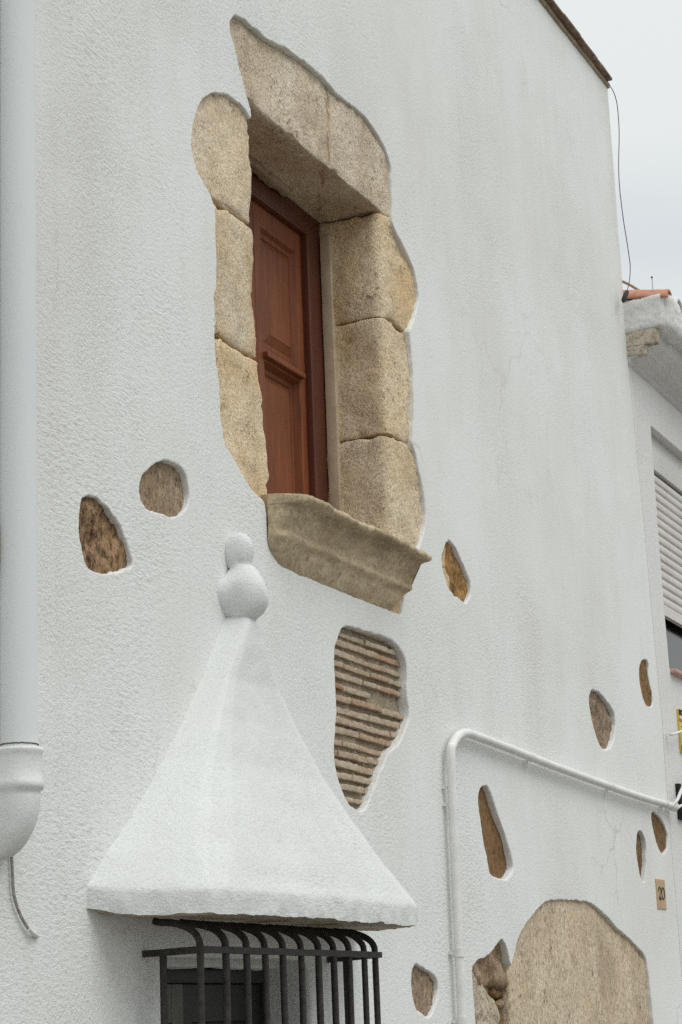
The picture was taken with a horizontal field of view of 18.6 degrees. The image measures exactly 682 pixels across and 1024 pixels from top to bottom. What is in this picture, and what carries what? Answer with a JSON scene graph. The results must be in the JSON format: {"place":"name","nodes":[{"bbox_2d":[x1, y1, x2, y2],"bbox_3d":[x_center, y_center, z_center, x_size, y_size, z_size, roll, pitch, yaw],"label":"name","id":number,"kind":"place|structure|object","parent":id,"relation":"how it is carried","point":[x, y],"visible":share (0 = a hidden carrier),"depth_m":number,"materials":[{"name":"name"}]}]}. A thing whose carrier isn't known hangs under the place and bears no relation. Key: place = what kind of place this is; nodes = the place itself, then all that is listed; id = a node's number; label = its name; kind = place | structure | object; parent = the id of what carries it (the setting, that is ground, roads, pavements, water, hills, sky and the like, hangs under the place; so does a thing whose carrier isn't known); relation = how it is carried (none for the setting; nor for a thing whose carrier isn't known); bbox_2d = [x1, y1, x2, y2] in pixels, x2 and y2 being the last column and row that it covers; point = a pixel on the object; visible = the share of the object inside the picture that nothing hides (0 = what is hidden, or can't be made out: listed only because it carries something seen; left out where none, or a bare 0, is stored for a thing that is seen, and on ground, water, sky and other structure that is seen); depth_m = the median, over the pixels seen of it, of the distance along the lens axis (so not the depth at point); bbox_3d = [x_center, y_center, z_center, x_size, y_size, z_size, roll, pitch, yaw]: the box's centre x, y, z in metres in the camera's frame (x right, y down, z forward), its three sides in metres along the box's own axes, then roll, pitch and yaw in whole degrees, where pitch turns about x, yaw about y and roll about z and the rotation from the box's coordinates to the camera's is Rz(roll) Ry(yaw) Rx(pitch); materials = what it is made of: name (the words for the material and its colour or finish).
{"place":"outdoors","nodes":[
{"label":"outdoors","id":0,"kind":"place"},
{"bbox_2d":[554,0,681,301],"label":"sky","id":1,"kind":"structure","parent":0,"point":[638,43],"materials":[{"name":"white"}]},
{"label":"street","id":2,"kind":"structure","parent":0,"visible":0},
{"bbox_2d":[0,0,681,1023],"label":"white house","id":3,"kind":"structure","parent":2,"relation":"on","point":[340,532],"depth_m":7.58,"materials":[{"name":"paint"}]},
{"bbox_2d":[0,0,44,860],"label":"downpipe","id":4,"kind":"object","parent":3,"relation":"attached to","point":[22,785],"visible":1,"depth_m":5.30,"materials":[{"name":"white paint"}]},
{"bbox_2d":[10,857,39,938],"bbox_3d":[-0.788,0.950,5.195,0.017,0.228,0.132,-7,-15,20],"label":"cable","id":5,"kind":"object","parent":3,"relation":"attached to","point":[32,932],"visible":0.84,"depth_m":5.16,"materials":[{"name":"white plastic"}]},
{"bbox_2d":[167,959,279,1023],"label":"window","id":6,"kind":"structure","parent":3,"relation":"in","point":[181,974],"depth_m":6.36,"materials":[{"name":"black paint"}]},
{"bbox_2d":[142,917,381,1023],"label":"window grille","id":7,"kind":"object","parent":3,"relation":"attached to","point":[347,956],"depth_m":6.07,"materials":[{"name":"metal"}]},
{"bbox_2d":[191,17,449,613],"bbox_3d":[-0.171,-0.907,7.610,0.559,2.657,2.261,-8,-15,23],"label":"window","id":8,"kind":"structure","parent":3,"relation":"in","point":[312,272],"depth_m":7.82,"materials":[{"name":"beige stone"}]},
{"bbox_2d":[441,729,674,1023],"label":"conduit pipe","id":9,"kind":"object","parent":3,"relation":"attached to","point":[453,809],"visible":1,"depth_m":7.89,"materials":[{"name":"white plastic"}]},
{"bbox_2d":[667,786,681,811],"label":"cable","id":10,"kind":"object","parent":9,"relation":"attached to","point":[677,806],"visible":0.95,"depth_m":10.71,"materials":[{"name":"white plastic"}]},
{"bbox_2d":[499,900,649,1023],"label":"doorway stone","id":11,"kind":"structure","parent":3,"relation":"in","point":[569,965],"depth_m":9.06,"materials":[{"name":"brown stone"}]},
{"bbox_2d":[608,83,630,302],"bbox_3d":[1.520,-1.723,11.328,0.025,1.290,0.202,-8,-15,23],"label":"hanging cable","id":12,"kind":"object","parent":3,"relation":"hanging from","point":[625,295],"visible":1,"depth_m":11.33,"materials":[{"name":"black rubber"}]},
{"bbox_2d":[655,879,666,909],"bbox_3d":[1.599,1.917,10.410,0.019,0.156,0.160,-8,-15,23],"label":"house number","id":13,"kind":"object","parent":3,"relation":"attached to","point":[660,893],"visible":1,"depth_m":10.40,"materials":[{"name":"ceramic"}]},
{"bbox_2d":[623,289,681,974],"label":"neighbour house","id":14,"kind":"structure","parent":2,"relation":"on","point":[653,323],"depth_m":11.31,"materials":[{"name":"white paint"}]},
{"bbox_2d":[622,280,639,289],"bbox_3d":[1.592,-1.215,11.338,0.230,0.169,0.019,-4,-14,8],"label":"roof hose","id":15,"kind":"object","parent":14,"relation":"attached to","point":[631,285],"visible":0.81,"depth_m":11.34,"materials":[{"name":"beige plastic"}]},
{"bbox_2d":[651,435,681,678],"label":"window","id":16,"kind":"structure","parent":14,"relation":"in","point":[667,466],"depth_m":11.79,"materials":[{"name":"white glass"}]},
{"bbox_2d":[668,730,681,735],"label":"cable","id":17,"kind":"object","parent":14,"relation":"attached to","point":[675,733],"visible":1,"depth_m":10.90,"materials":[{"name":"white plastic"}]},
{"bbox_2d":[675,783,681,819],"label":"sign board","id":18,"kind":"object","parent":14,"relation":"attached to","point":[677,789],"visible":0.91,"depth_m":10.92,"materials":[{"name":"black metal"}]},
{"bbox_2d":[676,709,681,752],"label":"warning sign","id":19,"kind":"object","parent":14,"relation":"attached to","point":[679,717],"visible":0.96,"depth_m":11.14,"materials":[{"name":"yellow plastic"}]}
]}

